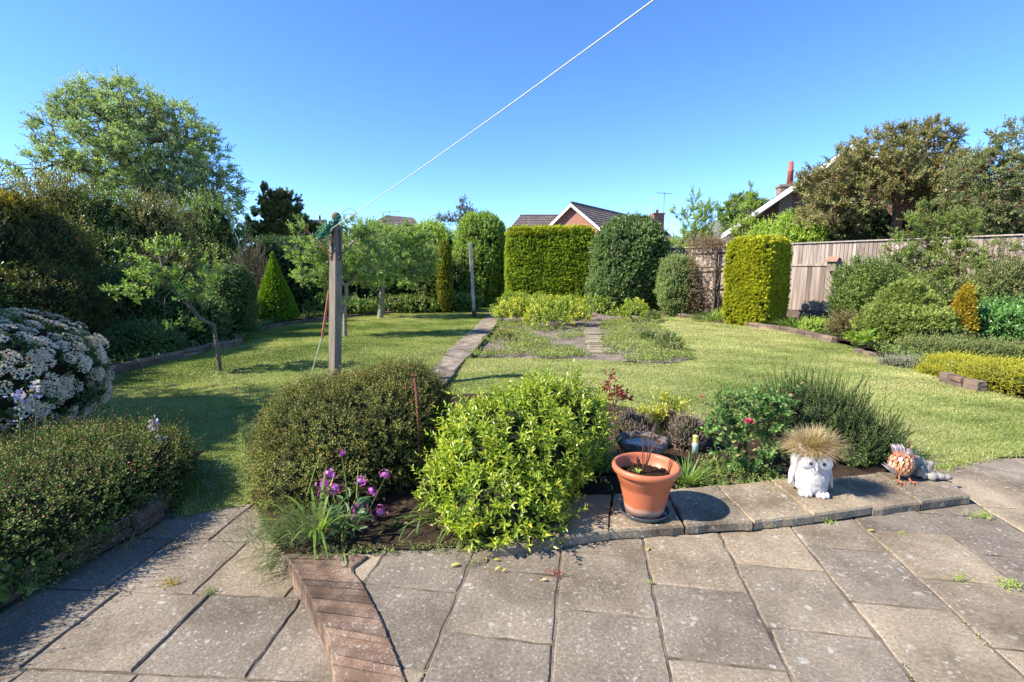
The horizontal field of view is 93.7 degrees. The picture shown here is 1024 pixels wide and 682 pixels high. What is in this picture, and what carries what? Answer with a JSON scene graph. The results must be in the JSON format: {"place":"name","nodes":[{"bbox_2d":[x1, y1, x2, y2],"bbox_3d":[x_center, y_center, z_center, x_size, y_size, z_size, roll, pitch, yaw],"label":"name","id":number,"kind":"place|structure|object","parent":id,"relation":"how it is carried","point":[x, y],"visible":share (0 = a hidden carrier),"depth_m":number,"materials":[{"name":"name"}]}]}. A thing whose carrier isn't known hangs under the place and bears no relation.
{"place":"outdoors","nodes":[
{"label":"outdoors","id":0,"kind":"place"},
{"bbox_2d":[0,504,331,681],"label":"paving","id":1,"kind":"structure","parent":0,"point":[127,629],"depth_m":2.24,"materials":[{"name":"concrete"}]},
{"bbox_2d":[0,488,172,606],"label":"brick wall","id":2,"kind":"structure","parent":1,"relation":"on","point":[139,522],"depth_m":2.87,"materials":[{"name":"brick"}]},
{"bbox_2d":[284,554,405,681],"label":"brick step","id":3,"kind":"object","parent":1,"relation":"on","point":[334,596],"visible":0.88,"depth_m":2.10,"materials":[{"name":"brick"}]},
{"bbox_2d":[342,211,416,245],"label":"hipped house","id":4,"kind":"structure","parent":0,"point":[397,220],"depth_m":51.34,"materials":[{"name":"brown tile"}]},
{"bbox_2d":[430,305,500,384],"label":"garden path","id":5,"kind":"structure","parent":0,"point":[454,357],"depth_m":9.50,"materials":[{"name":"concrete"}]},
{"bbox_2d":[0,0,1023,251],"label":"sky","id":6,"kind":"structure","parent":0,"point":[335,103],"materials":[{"name":"blue"}]},
{"bbox_2d":[76,293,1023,549],"bbox_3d":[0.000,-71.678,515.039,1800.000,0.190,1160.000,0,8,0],"label":"ground","id":7,"kind":"structure","parent":0,"point":[839,341],"depth_m":6.17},
{"bbox_2d":[0,242,21,308],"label":"boundary shrub","id":8,"kind":"object","parent":7,"relation":"on","point":[7,297],"visible":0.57,"depth_m":6.96,"materials":[{"name":"green plant"}]},
{"bbox_2d":[0,64,261,234],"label":"spreading tree","id":9,"kind":"object","parent":7,"relation":"on","point":[119,138],"visible":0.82,"depth_m":19.89,"materials":[{"name":"green plant"}]},
{"bbox_2d":[175,451,205,481],"bbox_3d":[-3.480,1.146,2.668,2.240,0.030,3.360,0,8,0],"label":"front left bed","id":10,"kind":"object","parent":7,"relation":"on","point":[198,452],"visible":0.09,"depth_m":4.00,"materials":[{"name":"soil"}]},
{"bbox_2d":[0,548,57,601],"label":"broad leaf plant","id":11,"kind":"object","parent":10,"relation":"on","point":[5,596],"visible":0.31,"depth_m":2.36,"materials":[{"name":"green plant"}]},
{"bbox_2d":[0,401,207,604],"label":"cotoneaster hedge","id":12,"kind":"object","parent":10,"relation":"on","point":[63,486],"visible":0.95,"depth_m":2.86,"materials":[{"name":"plant"}]},
{"bbox_2d":[173,454,247,507],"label":"grass clump","id":13,"kind":"object","parent":7,"relation":"on","point":[194,480],"visible":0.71,"depth_m":3.63,"materials":[{"name":"green plant"}]},
{"bbox_2d":[81,310,377,367],"bbox_3d":[-6.600,-0.737,15.753,14.800,0.180,22.400,0,8,0],"label":"border","id":14,"kind":"object","parent":7,"relation":"on","point":[312,316],"visible":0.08,"depth_m":10.83,"materials":[{"name":"stone"}]},
{"bbox_2d":[0,173,122,348],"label":"golden bush","id":15,"kind":"object","parent":14,"relation":"on","point":[41,248],"visible":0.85,"depth_m":8.03,"materials":[{"name":"green plant"}]},
{"bbox_2d":[4,156,120,270],"bbox_3d":[-10.185,-1.999,10.969,2.472,4.408,3.539,-5,10,-33],"label":"tall shrub","id":16,"kind":"object","parent":14,"relation":"on","point":[39,184],"visible":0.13,"depth_m":10.70,"materials":[{"name":"green plant"}]},
{"bbox_2d":[53,168,167,271],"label":"tall shrub","id":17,"kind":"object","parent":14,"relation":"on","point":[104,202],"visible":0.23,"depth_m":11.09,"materials":[{"name":"green plant"}]},
{"bbox_2d":[88,313,190,359],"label":"dark shrub","id":18,"kind":"object","parent":14,"relation":"on","point":[128,338],"visible":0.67,"depth_m":8.26,"materials":[{"name":"green plant"}]},
{"bbox_2d":[99,180,213,294],"bbox_3d":[-8.840,-1.985,11.994,2.546,4.029,3.592,-4,9,-28],"label":"tall shrub","id":19,"kind":"object","parent":14,"relation":"on","point":[165,221],"visible":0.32,"depth_m":11.69,"materials":[{"name":"green plant"}]},
{"bbox_2d":[87,253,237,344],"bbox_3d":[-7.443,-0.750,9.960,3.033,2.147,2.136,0,8,0],"label":"dark shrub","id":20,"kind":"object","parent":14,"relation":"on","point":[150,308],"visible":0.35,"depth_m":9.67,"materials":[{"name":"green plant"}]},
{"bbox_2d":[159,187,256,297],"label":"tall shrub","id":21,"kind":"object","parent":14,"relation":"on","point":[222,237],"visible":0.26,"depth_m":15.55,"materials":[{"name":"green plant"}]},
{"bbox_2d":[202,261,260,335],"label":"round shrub","id":22,"kind":"object","parent":14,"relation":"on","point":[237,287],"visible":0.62,"depth_m":10.92,"materials":[{"name":"green plant"}]},
{"bbox_2d":[229,225,286,292],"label":"twiggy shrub","id":23,"kind":"object","parent":14,"relation":"on","point":[260,268],"visible":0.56,"depth_m":14.48,"materials":[{"name":"brown plant"}]},
{"bbox_2d":[254,251,300,322],"bbox_3d":[-7.071,-1.579,14.315,1.408,2.197,1.368,0,8,0],"label":"bright conifer","id":24,"kind":"object","parent":14,"relation":"on","point":[276,298],"visible":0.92,"depth_m":14.05,"materials":[{"name":"plant"}]},
{"bbox_2d":[239,232,468,312],"bbox_3d":[-5.910,-2.583,19.128,9.136,3.195,3.791,-5,10,-34],"label":"back hedge","id":25,"kind":"object","parent":14,"relation":"on","point":[299,293],"visible":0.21,"depth_m":17.27,"materials":[{"name":"green plant"}]},
{"bbox_2d":[233,179,322,243],"bbox_3d":[-11.632,-5.043,24.555,4.679,6.169,2.643,0,8,0],"label":"conifer","id":26,"kind":"object","parent":7,"relation":"on","point":[276,204],"visible":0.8,"depth_m":23.79,"materials":[{"name":"green plant"}]},
{"bbox_2d":[379,215,455,251],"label":"yellow green shrub","id":27,"kind":"object","parent":7,"relation":"on","point":[437,229],"visible":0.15,"depth_m":21.89,"materials":[{"name":"green plant"}]},
{"bbox_2d":[432,194,480,226],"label":"distant tree","id":28,"kind":"object","parent":7,"relation":"on","point":[463,207],"visible":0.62,"depth_m":34.87,"materials":[{"name":"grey plant"}]},
{"bbox_2d":[451,208,506,306],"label":"tall hedge bush","id":29,"kind":"object","parent":7,"relation":"on","point":[483,232],"visible":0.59,"depth_m":20.98,"materials":[{"name":"green plant"}]},
{"bbox_2d":[107,308,975,377],"bbox_3d":[0.350,-0.712,14.931,15.132,0.410,18.418,0,8,0],"label":"border ground cover","id":30,"kind":"object","parent":7,"relation":"on","point":[872,343],"visible":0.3,"depth_m":9.14,"materials":[{"name":"plant"}]},
{"bbox_2d":[503,223,595,309],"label":"clipped hedge","id":31,"kind":"object","parent":7,"relation":"on","point":[550,259],"visible":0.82,"depth_m":19.34,"materials":[{"name":"green plant"}]},
{"bbox_2d":[249,393,886,554],"bbox_3d":[0.688,0.887,4.305,4.975,0.015,3.675,0,8,0],"label":"soil bed","id":32,"kind":"object","parent":7,"relation":"on","point":[392,509],"visible":0.12,"depth_m":3.10,"materials":[{"name":"soil"}]},
{"bbox_2d":[191,494,366,586],"bbox_3d":[-1.249,1.087,2.668,0.886,0.456,0.574,0,8,0],"label":"feathery plant","id":33,"kind":"object","parent":32,"relation":"on","point":[272,538],"visible":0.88,"depth_m":2.60,"materials":[{"name":"green plant"}]},
{"bbox_2d":[250,453,378,565],"bbox_3d":[-1.020,0.897,2.713,0.830,0.492,0.653,0,8,0],"label":"strap leaf plant","id":34,"kind":"object","parent":32,"relation":"on","point":[321,526],"visible":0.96,"depth_m":2.71,"materials":[{"name":"green plant"}]},
{"bbox_2d":[235,345,459,527],"bbox_3d":[-1.219,0.719,3.757,1.620,1.265,1.866,0,8,0],"label":"cotoneaster","id":35,"kind":"object","parent":32,"relation":"on","point":[368,422],"visible":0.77,"depth_m":3.25,"materials":[{"name":"green plant"}]},
{"bbox_2d":[314,447,389,538],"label":"purple flowers","id":36,"kind":"object","parent":32,"relation":"on","point":[360,503],"visible":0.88,"depth_m":2.81,"materials":[{"name":"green plant"}]},
{"bbox_2d":[228,413,493,558],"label":"bed edge weeds","id":37,"kind":"object","parent":32,"relation":"on","point":[335,552],"visible":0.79,"depth_m":2.65,"materials":[{"name":"plant"}]},
{"bbox_2d":[405,374,419,485],"bbox_3d":[-0.696,0.639,3.388,0.090,0.782,0.202,-2,8,-14],"label":"iron stake","id":38,"kind":"object","parent":32,"relation":"on","point":[415,385],"visible":0.94,"depth_m":3.35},
{"bbox_2d":[371,503,468,556],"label":"strap leaf plant","id":39,"kind":"object","parent":32,"relation":"on","point":[418,525],"visible":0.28,"depth_m":2.80,"materials":[{"name":"green plant"}]},
{"bbox_2d":[406,357,628,552],"bbox_3d":[0.040,0.711,3.255,1.240,1.114,1.699,5,9,30],"label":"choisya","id":40,"kind":"object","parent":32,"relation":"on","point":[521,458],"visible":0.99,"depth_m":2.88,"materials":[{"name":"green plant"}]},
{"bbox_2d":[593,368,633,447],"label":"rose shoot","id":41,"kind":"object","parent":32,"relation":"on","point":[619,393],"visible":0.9,"depth_m":4.01,"materials":[{"name":"red plant"}]},
{"bbox_2d":[609,407,658,448],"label":"heather","id":42,"kind":"object","parent":32,"relation":"on","point":[629,422],"visible":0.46,"depth_m":4.07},
{"bbox_2d":[615,430,668,454],"bbox_3d":[1.004,0.866,3.710,0.392,0.240,0.398,5,9,31],"label":"bird bath","id":43,"kind":"object","parent":32,"relation":"on","point":[631,441],"visible":0.59,"depth_m":3.69,"materials":[{"name":"stone"}]},
{"bbox_2d":[634,387,695,438],"bbox_3d":[1.355,0.651,4.283,0.585,0.518,0.434,0,8,0],"label":"young choisya","id":44,"kind":"object","parent":32,"relation":"on","point":[663,414],"visible":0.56,"depth_m":4.23,"materials":[{"name":"plant"}]},
{"bbox_2d":[665,403,710,452],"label":"heather","id":45,"kind":"object","parent":32,"relation":"on","point":[682,431],"visible":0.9,"depth_m":4.02,"materials":[{"name":"plant"}]},
{"bbox_2d":[667,450,725,485],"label":"grass clump","id":46,"kind":"object","parent":32,"relation":"on","point":[684,474],"visible":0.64,"depth_m":3.44,"materials":[{"name":"green plant"}]},
{"bbox_2d":[674,453,786,488],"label":"ground cover","id":47,"kind":"object","parent":32,"relation":"on","point":[715,465],"visible":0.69,"depth_m":3.50,"materials":[{"name":"plant"}]},
{"bbox_2d":[696,377,803,479],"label":"rose bush","id":48,"kind":"object","parent":32,"relation":"on","point":[725,415],"visible":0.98,"depth_m":3.62,"materials":[{"name":"green plant"}]},
{"bbox_2d":[744,355,936,469],"bbox_3d":[2.614,0.597,3.972,1.346,1.050,0.974,3,9,21],"label":"bush","id":49,"kind":"object","parent":32,"relation":"on","point":[871,440],"visible":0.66,"depth_m":3.79,"materials":[{"name":"plant"}]},
{"bbox_2d":[510,201,673,249],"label":"brick house","id":50,"kind":"structure","parent":7,"relation":"on","point":[573,213],"depth_m":34.69,"materials":[{"name":"brown tile"}]},
{"bbox_2d":[579,210,672,313],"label":"round shrub","id":51,"kind":"object","parent":7,"relation":"on","point":[628,251],"visible":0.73,"depth_m":17.12,"materials":[{"name":"green plant"}]},
{"bbox_2d":[652,249,700,316],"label":"green shrub","id":52,"kind":"object","parent":7,"relation":"on","point":[671,289],"visible":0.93,"depth_m":16.11,"materials":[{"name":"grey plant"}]},
{"bbox_2d":[667,184,720,250],"bbox_3d":[8.066,-4.249,21.599,2.562,5.428,1.966,0,8,0],"label":"young tree","id":53,"kind":"object","parent":7,"relation":"on","point":[694,226],"visible":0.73,"depth_m":21.30,"materials":[{"name":"green plant"}]},
{"bbox_2d":[714,188,768,239],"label":"distant tree","id":54,"kind":"object","parent":7,"relation":"on","point":[732,204],"visible":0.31,"depth_m":46.23,"materials":[{"name":"green plant"}]},
{"bbox_2d":[728,180,760,237],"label":"young tree","id":55,"kind":"object","parent":7,"relation":"on","point":[750,220],"visible":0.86,"depth_m":23.24,"materials":[{"name":"green plant"}]},
{"bbox_2d":[741,207,834,277],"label":"green shrub","id":56,"kind":"object","parent":7,"relation":"on","point":[796,233],"visible":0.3,"depth_m":17.25,"materials":[{"name":"green plant"}]},
{"bbox_2d":[721,143,931,301],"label":"white trimmed house","id":57,"kind":"structure","parent":7,"relation":"on","point":[786,197],"depth_m":24.90,"materials":[{"name":"brown tile"}]},
{"bbox_2d":[657,307,1023,393],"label":"border","id":58,"kind":"object","parent":7,"relation":"on","point":[843,339],"visible":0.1,"depth_m":9.98,"materials":[{"name":"soil"}]},
{"bbox_2d":[683,226,739,314],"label":"pillar shrub","id":59,"kind":"object","parent":58,"relation":"on","point":[715,289],"visible":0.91,"depth_m":15.72,"materials":[{"name":"grey plant"}]},
{"bbox_2d":[721,234,793,325],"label":"clipped hedge","id":60,"kind":"object","parent":58,"relation":"on","point":[757,270],"visible":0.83,"depth_m":13.35,"materials":[{"name":"plant"}]},
{"bbox_2d":[820,303,859,340],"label":"leggy shrub","id":61,"kind":"object","parent":58,"relation":"on","point":[837,324],"visible":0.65,"depth_m":10.58,"materials":[{"name":"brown plant"}]},
{"bbox_2d":[819,246,918,317],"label":"leafy shrub","id":62,"kind":"object","parent":58,"relation":"on","point":[865,282],"visible":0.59,"depth_m":11.26,"materials":[{"name":"green plant"}]},
{"bbox_2d":[873,349,926,369],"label":"heather","id":63,"kind":"object","parent":58,"relation":"on","point":[905,361],"visible":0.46,"depth_m":7.75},
{"bbox_2d":[845,274,971,346],"bbox_3d":[7.936,-0.544,9.643,1.958,1.647,1.886,0,8,0],"label":"mound conifer","id":64,"kind":"object","parent":58,"relation":"on","point":[899,307],"visible":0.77,"depth_m":9.29,"materials":[{"name":"plant"}]},
{"bbox_2d":[872,245,956,303],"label":"leafy shrub","id":65,"kind":"object","parent":58,"relation":"on","point":[921,279],"visible":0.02,"depth_m":10.83,"materials":[{"name":"green plant"}]},
{"bbox_2d":[877,195,1023,305],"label":"climbing shrub","id":66,"kind":"object","parent":58,"relation":"on","point":[910,251],"visible":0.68,"depth_m":11.21,"materials":[{"name":"green plant"}]},
{"bbox_2d":[913,346,993,376],"bbox_3d":[6.649,0.373,7.284,1.274,0.578,1.065,0,8,0],"label":"yellow cushion","id":67,"kind":"object","parent":58,"relation":"on","point":[930,367],"visible":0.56,"depth_m":7.17,"materials":[{"name":"plant"}]},
{"bbox_2d":[950,280,980,334],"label":"dwarf conifer","id":68,"kind":"object","parent":58,"relation":"on","point":[965,303],"visible":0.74,"depth_m":9.18,"materials":[{"name":"yellow plant"}]},
{"bbox_2d":[950,351,1023,396],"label":"shrub","id":69,"kind":"object","parent":58,"relation":"on","point":[994,373],"visible":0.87,"depth_m":6.18,"materials":[{"name":"plant"}]},
{"bbox_2d":[959,250,1023,304],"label":"leafy shrub","id":70,"kind":"object","parent":58,"relation":"on","point":[1006,277],"visible":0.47,"depth_m":10.33,"materials":[{"name":"green plant"}]},
{"bbox_2d":[964,289,1023,344],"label":"leafy shrub","id":71,"kind":"object","parent":58,"relation":"on","point":[998,316],"visible":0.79,"depth_m":9.21,"materials":[{"name":"green plant"}]},
{"bbox_2d":[663,234,1023,318],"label":"fence","id":72,"kind":"object","parent":7,"relation":"on","point":[813,305],"visible":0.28,"depth_m":15.04,"materials":[{"name":"wood"}]},
{"bbox_2d":[790,111,996,248],"bbox_3d":[12.210,-4.178,16.078,5.961,6.863,3.860,0,8,0],"label":"photinia tree","id":73,"kind":"object","parent":7,"relation":"on","point":[910,169],"visible":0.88,"depth_m":15.33,"materials":[{"name":"green plant"}]},
{"bbox_2d":[799,200,1022,289],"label":"dark shrub","id":74,"kind":"object","parent":7,"relation":"on","point":[871,226],"visible":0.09,"depth_m":17.49,"materials":[{"name":"green plant"}]},
{"bbox_2d":[888,324,1023,360],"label":"juniper","id":75,"kind":"object","parent":7,"relation":"on","point":[921,343],"visible":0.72,"depth_m":8.04,"materials":[{"name":"plant"}]},
{"bbox_2d":[932,114,1023,253],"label":"photinia tree","id":76,"kind":"object","parent":7,"relation":"on","point":[1000,200],"visible":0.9,"depth_m":12.80,"materials":[{"name":"green plant"}]},
{"bbox_2d":[95,306,1023,520],"bbox_3d":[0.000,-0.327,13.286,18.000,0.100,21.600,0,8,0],"label":"lawn","id":77,"kind":"structure","parent":0,"point":[477,379],"depth_m":6.22,"materials":[{"name":"plant"}]},
{"bbox_2d":[0,306,116,437],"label":"viburnum","id":78,"kind":"object","parent":77,"relation":"on","point":[32,350],"visible":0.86,"depth_m":4.20,"materials":[{"name":"white plant"}]},
{"bbox_2d":[97,231,224,370],"bbox_3d":[-5.248,-0.547,7.348,1.594,2.214,0.919,-4,9,-26],"label":"apple tree","id":79,"kind":"object","parent":77,"relation":"on","point":[177,288],"visible":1,"depth_m":7.21,"materials":[{"name":"green plant"}]},
{"bbox_2d":[104,334,242,374],"bbox_3d":[-5.966,0.179,9.019,0.633,0.187,3.744,0,8,0],"label":"brick edging","id":80,"kind":"object","parent":77,"relation":"on","point":[140,362],"visible":0.84,"depth_m":8.38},
{"bbox_2d":[304,212,359,379],"bbox_3d":[-2.303,-0.491,6.397,0.714,2.370,0.326,-5,10,-32],"label":"washing post","id":81,"kind":"object","parent":77,"relation":"on","point":[335,252],"visible":0.77,"depth_m":6.29,"materials":[{"name":"grey wood"}]},
{"bbox_2d":[313,215,347,241],"bbox_3d":[-2.316,-1.429,6.120,0.440,0.351,0.204,0,8,0],"label":"twine bundle","id":82,"kind":"object","parent":81,"relation":"hanging from","point":[326,230],"visible":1,"depth_m":6.08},
{"bbox_2d":[330,0,653,229],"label":"washing line","id":83,"kind":"object","parent":81,"relation":"attached to","point":[643,7],"visible":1,"depth_m":3.06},
{"bbox_2d":[280,211,407,336],"bbox_3d":[-3.845,-1.517,11.174,2.798,2.957,1.674,-2,8,-14],"label":"apple tree","id":84,"kind":"object","parent":77,"relation":"on","point":[357,262],"visible":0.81,"depth_m":11.05,"materials":[{"name":"green plant"}]},
{"bbox_2d":[257,308,439,329],"bbox_3d":[-4.747,-0.905,16.683,1.092,0.102,9.959,4,9,29],"label":"brick edging","id":85,"kind":"object","parent":77,"relation":"on","point":[304,320],"visible":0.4,"depth_m":14.79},
{"bbox_2d":[296,291,484,315],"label":"shrub","id":86,"kind":"object","parent":77,"relation":"on","point":[411,303],"visible":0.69,"depth_m":17.83,"materials":[{"name":"green plant"}]},
{"bbox_2d":[342,212,441,317],"bbox_3d":[-4.113,-2.447,15.855,3.685,3.491,2.366,0,8,0],"label":"apple tree","id":87,"kind":"object","parent":77,"relation":"on","point":[412,256],"visible":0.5,"depth_m":15.52,"materials":[{"name":"green plant"}]},
{"bbox_2d":[406,239,453,301],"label":"variegated shrub","id":88,"kind":"object","parent":77,"relation":"on","point":[427,289],"visible":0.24,"depth_m":18.21,"materials":[{"name":"green plant"}]},
{"bbox_2d":[434,237,454,312],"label":"column conifer","id":89,"kind":"object","parent":77,"relation":"on","point":[444,282],"depth_m":17.64,"materials":[{"name":"plant"}]},
{"bbox_2d":[469,242,475,316],"bbox_3d":[-1.338,-2.018,16.285,0.207,2.607,0.242,-2,8,-11],"label":"washing post","id":90,"kind":"object","parent":77,"relation":"on","point":[472,280],"visible":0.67,"depth_m":16.24,"materials":[{"name":"metal"}]},
{"bbox_2d":[473,310,691,363],"bbox_3d":[2.370,-0.705,15.526,7.140,0.036,16.940,0,8,0],"label":"vegetable patch","id":91,"kind":"object","parent":77,"relation":"on","point":[594,322],"visible":0.17,"depth_m":10.43,"materials":[{"name":"soil"}]},
{"bbox_2d":[533,307,569,327],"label":"potato plant","id":92,"kind":"object","parent":91,"relation":"on","point":[545,317],"visible":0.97,"depth_m":12.52,"materials":[{"name":"green plant"}]},
{"bbox_2d":[471,316,696,361],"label":"weeds","id":93,"kind":"object","parent":91,"relation":"on","point":[657,353],"visible":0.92,"depth_m":9.83,"materials":[{"name":"plant"}]},
{"bbox_2d":[583,328,610,353],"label":"stepping boards","id":94,"kind":"object","parent":91,"relation":"on","point":[594,345],"visible":0.64,"depth_m":10.34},
{"bbox_2d":[651,329,685,362],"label":"garden plant","id":95,"kind":"object","parent":91,"relation":"on","point":[665,336],"visible":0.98,"depth_m":9.11,"materials":[{"name":"green plant"}]},
{"bbox_2d":[654,310,836,342],"bbox_3d":[6.332,-0.537,13.930,0.707,0.154,7.466,-2,8,-13],"label":"stone edging","id":96,"kind":"object","parent":77,"relation":"on","point":[818,336],"visible":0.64,"depth_m":12.27,"materials":[{"name":"stone"}]},
{"bbox_2d":[713,308,829,332],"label":"ground cover","id":97,"kind":"object","parent":77,"relation":"on","point":[811,324],"visible":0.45,"depth_m":11.78,"materials":[{"name":"green plant"}]},
{"bbox_2d":[840,329,877,346],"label":"broad leaf plant","id":98,"kind":"object","parent":77,"relation":"on","point":[851,336],"visible":1,"depth_m":9.13,"materials":[{"name":"green plant"}]},
{"bbox_2d":[939,372,986,390],"bbox_3d":[5.961,0.535,6.376,0.166,0.141,0.602,0,8,3],"label":"brick edging","id":99,"kind":"object","parent":77,"relation":"on","point":[953,379],"visible":0.98,"depth_m":6.29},
{"bbox_2d":[325,458,1023,681],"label":"patio","id":100,"kind":"structure","parent":0,"point":[923,645],"depth_m":2.20,"materials":[{"name":"stone"}]},
{"bbox_2d":[327,461,1023,681],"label":"patio joints","id":101,"kind":"object","parent":100,"relation":"on","point":[770,633],"depth_m":2.18,"materials":[{"name":"concrete"}]},
{"bbox_2d":[493,472,969,557],"bbox_3d":[1.478,1.043,3.078,3.298,0.074,0.537,-1,8,-9],"label":"stone ledge","id":102,"kind":"object","parent":100,"relation":"on","point":[753,505],"visible":0.77,"depth_m":2.98,"materials":[{"name":"stone"}]},
{"bbox_2d":[619,500,669,522],"bbox_3d":[0.800,1.024,2.908,0.300,0.036,0.300,0,8,0],"label":"saucer","id":103,"kind":"object","parent":102,"relation":"on","point":[666,513],"visible":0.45,"depth_m":2.82,"materials":[{"name":"plastic"}]},
{"bbox_2d":[612,452,680,519],"bbox_3d":[0.800,0.879,2.887,0.398,0.298,0.398,0,8,0],"label":"flower pot","id":104,"kind":"object","parent":102,"relation":"on","point":[646,494],"visible":0.94,"depth_m":2.79,"materials":[{"name":"ceramic"}]},
{"bbox_2d":[788,442,834,498],"bbox_3d":[1.969,0.840,3.142,0.258,0.348,0.224,0,8,0],"label":"owl planter","id":105,"kind":"object","parent":102,"relation":"on","point":[807,477],"visible":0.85,"depth_m":3.08,"materials":[{"name":"ceramic"}]},
{"bbox_2d":[775,421,859,465],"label":"grass tuft","id":106,"kind":"object","parent":105,"relation":"on","point":[812,440],"visible":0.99,"depth_m":3.10,"materials":[{"name":"plant"}]},
{"bbox_2d":[882,443,918,485],"bbox_3d":[2.699,0.842,3.341,0.214,0.270,0.188,0,8,0],"label":"bird ornament","id":107,"kind":"object","parent":102,"relation":"on","point":[900,462],"visible":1,"depth_m":3.33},
{"bbox_2d":[905,455,952,480],"bbox_3d":[2.915,0.894,3.402,0.343,0.166,0.142,3,9,22],"label":"stone ornament","id":108,"kind":"object","parent":102,"relation":"on","point":[923,469],"visible":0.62,"depth_m":3.37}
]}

